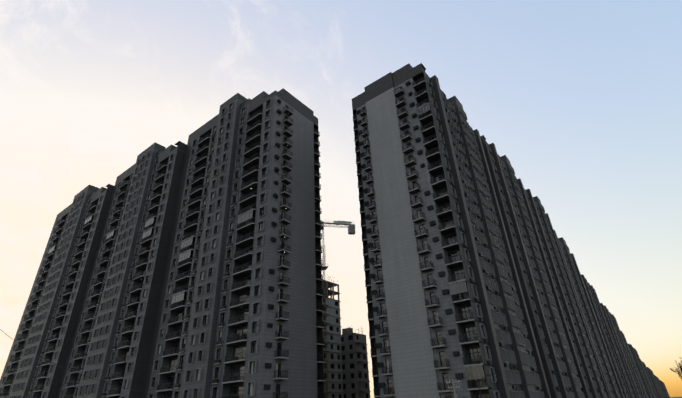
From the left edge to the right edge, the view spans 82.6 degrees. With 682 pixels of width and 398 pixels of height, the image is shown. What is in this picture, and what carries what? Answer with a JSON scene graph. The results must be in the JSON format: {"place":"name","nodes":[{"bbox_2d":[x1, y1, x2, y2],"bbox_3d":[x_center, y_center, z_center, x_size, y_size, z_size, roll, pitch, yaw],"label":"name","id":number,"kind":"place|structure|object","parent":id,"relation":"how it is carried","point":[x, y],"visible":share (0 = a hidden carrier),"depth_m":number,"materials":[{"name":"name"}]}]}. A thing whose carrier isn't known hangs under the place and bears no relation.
{"place":"outdoors","nodes":[
{"label":"outdoors","id":0,"kind":"place"},
{"bbox_2d":[322,277,343,397],"bbox_3d":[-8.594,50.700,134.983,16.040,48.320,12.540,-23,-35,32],"label":"unfinished block","id":1,"kind":"structure","parent":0,"point":[333,363],"depth_m":131.74,"materials":[{"name":"concrete"}]},
{"bbox_2d":[0,0,681,397],"label":"sky","id":2,"kind":"structure","parent":0,"point":[582,99],"materials":[{"name":"blue"}]},
{"bbox_2d":[341,327,370,397],"bbox_3d":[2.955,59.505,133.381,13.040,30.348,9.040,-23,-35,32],"label":"unfinished block","id":3,"kind":"structure","parent":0,"point":[356,381],"depth_m":130.85,"materials":[{"name":"concrete"}]},
{"bbox_2d":[581,274,633,397],"bbox_3d":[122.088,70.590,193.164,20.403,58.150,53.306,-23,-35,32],"label":"tower","id":4,"kind":"structure","parent":0,"point":[623,381],"depth_m":186.24,"materials":[{"name":"grey concrete"}]},
{"bbox_2d":[640,359,657,397],"bbox_3d":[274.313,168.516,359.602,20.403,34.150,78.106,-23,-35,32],"label":"apartment building","id":5,"kind":"structure","parent":0,"point":[649,379],"depth_m":361.02,"materials":[{"name":"grey"}]},
{"bbox_2d":[647,367,662,397],"bbox_3d":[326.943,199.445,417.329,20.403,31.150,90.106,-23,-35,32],"label":"apartment building","id":6,"kind":"structure","parent":0,"point":[655,384],"depth_m":396.02,"materials":[{"name":"grey"}]},
{"bbox_2d":[654,375,665,397],"bbox_3d":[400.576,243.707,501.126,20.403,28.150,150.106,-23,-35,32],"label":"apartment building","id":7,"kind":"structure","parent":0,"point":[660,387],"depth_m":502.20,"materials":[{"name":"grey"}]},
{"bbox_2d":[659,380,669,397],"bbox_3d":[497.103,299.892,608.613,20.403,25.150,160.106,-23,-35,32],"label":"apartment building","id":8,"kind":"structure","parent":0,"point":[665,389],"depth_m":581.19,"materials":[{"name":"grey"}]},
{"label":"ground","id":9,"kind":"structure","parent":0,"visible":0},
{"bbox_2d":[0,184,113,397],"bbox_3d":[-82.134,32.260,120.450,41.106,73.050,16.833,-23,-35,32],"label":"tower","id":10,"kind":"structure","parent":9,"relation":"on","point":[47,324],"depth_m":112.05,"materials":[{"name":"grey concrete"}]},
{"bbox_2d":[56,141,186,397],"bbox_3d":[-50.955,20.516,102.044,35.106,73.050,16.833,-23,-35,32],"label":"tower","id":11,"kind":"structure","parent":9,"relation":"on","point":[112,337],"depth_m":92.96,"materials":[{"name":"grey concrete"}]},
{"bbox_2d":[141,88,325,397],"bbox_3d":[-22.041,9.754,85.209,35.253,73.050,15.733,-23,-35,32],"label":"tower","id":12,"kind":"structure","parent":9,"relation":"on","point":[240,308],"depth_m":75.30,"materials":[{"name":"grey concrete"}]},
{"bbox_2d":[320,219,354,397],"bbox_3d":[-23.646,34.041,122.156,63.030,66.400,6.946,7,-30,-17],"label":"tower crane","id":13,"kind":"object","parent":9,"relation":"on","point":[351,229],"visible":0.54,"depth_m":136.32,"materials":[{"name":"metal"}]},
{"bbox_2d":[352,63,550,397],"bbox_3d":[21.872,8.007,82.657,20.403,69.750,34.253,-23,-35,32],"label":"tower","id":14,"kind":"structure","parent":9,"relation":"on","point":[444,292],"depth_m":68.87,"materials":[{"name":"grey concrete"}]},
{"bbox_2d":[0,329,450,397],"bbox_3d":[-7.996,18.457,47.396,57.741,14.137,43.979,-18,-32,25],"label":"overhead cables","id":15,"kind":"object","parent":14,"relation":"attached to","point":[115,385],"visible":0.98,"depth_m":29.28,"materials":[{"name":"black plastic"}]},
{"bbox_2d":[446,379,459,397],"bbox_3d":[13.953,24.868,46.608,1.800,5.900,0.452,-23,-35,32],"label":"utility pole","id":16,"kind":"object","parent":9,"relation":"on","point":[455,393],"visible":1,"depth_m":47.41,"materials":[{"name":"concrete"}]},
{"bbox_2d":[480,135,589,397],"bbox_3d":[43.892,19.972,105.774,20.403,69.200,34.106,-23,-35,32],"label":"tower","id":17,"kind":"structure","parent":9,"relation":"on","point":[561,367],"depth_m":93.64,"materials":[{"name":"grey concrete"}]},
{"bbox_2d":[523,186,609,397],"bbox_3d":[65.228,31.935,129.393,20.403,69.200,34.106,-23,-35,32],"label":"tower","id":18,"kind":"structure","parent":9,"relation":"on","point":[586,356],"depth_m":118.82,"materials":[{"name":"grey concrete"}]},
{"bbox_2d":[554,230,623,397],"bbox_3d":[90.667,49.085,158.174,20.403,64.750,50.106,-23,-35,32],"label":"tower","id":19,"kind":"structure","parent":9,"relation":"on","point":[601,352],"depth_m":151.00,"materials":[{"name":"grey concrete"}]},
{"bbox_2d":[600,303,645,397],"bbox_3d":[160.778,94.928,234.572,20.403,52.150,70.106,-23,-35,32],"label":"tower","id":20,"kind":"structure","parent":9,"relation":"on","point":[627,364],"depth_m":219.93,"materials":[{"name":"grey concrete"}]},
{"bbox_2d":[621,331,647,397],"bbox_3d":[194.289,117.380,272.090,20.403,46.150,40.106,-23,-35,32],"label":"tower","id":21,"kind":"structure","parent":9,"relation":"on","point":[636,370],"depth_m":267.11,"materials":[{"name":"grey"}]},
{"bbox_2d":[628,344,654,397],"bbox_3d":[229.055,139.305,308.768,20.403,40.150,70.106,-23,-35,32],"label":"apartment building","id":22,"kind":"structure","parent":9,"relation":"on","point":[642,374],"depth_m":291.02,"materials":[{"name":"grey"}]},
{"bbox_2d":[670,357,681,374],"bbox_3d":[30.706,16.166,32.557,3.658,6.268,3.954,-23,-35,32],"label":"bare tree","id":23,"kind":"object","parent":9,"relation":"on","point":[680,366],"visible":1,"depth_m":33.71,"materials":[{"name":"brown plant"}]},
{"bbox_3d":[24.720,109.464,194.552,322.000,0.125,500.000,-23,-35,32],"label":"forecourt paving","id":24,"kind":"structure","parent":0,"visible":0},
{"bbox_2d":[478,374,495,397],"bbox_3d":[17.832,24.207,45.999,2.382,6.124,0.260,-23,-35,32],"label":"street lamp","id":25,"kind":"object","parent":24,"relation":"on","point":[483,377],"visible":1,"depth_m":47.16,"materials":[{"name":"grey metal"}]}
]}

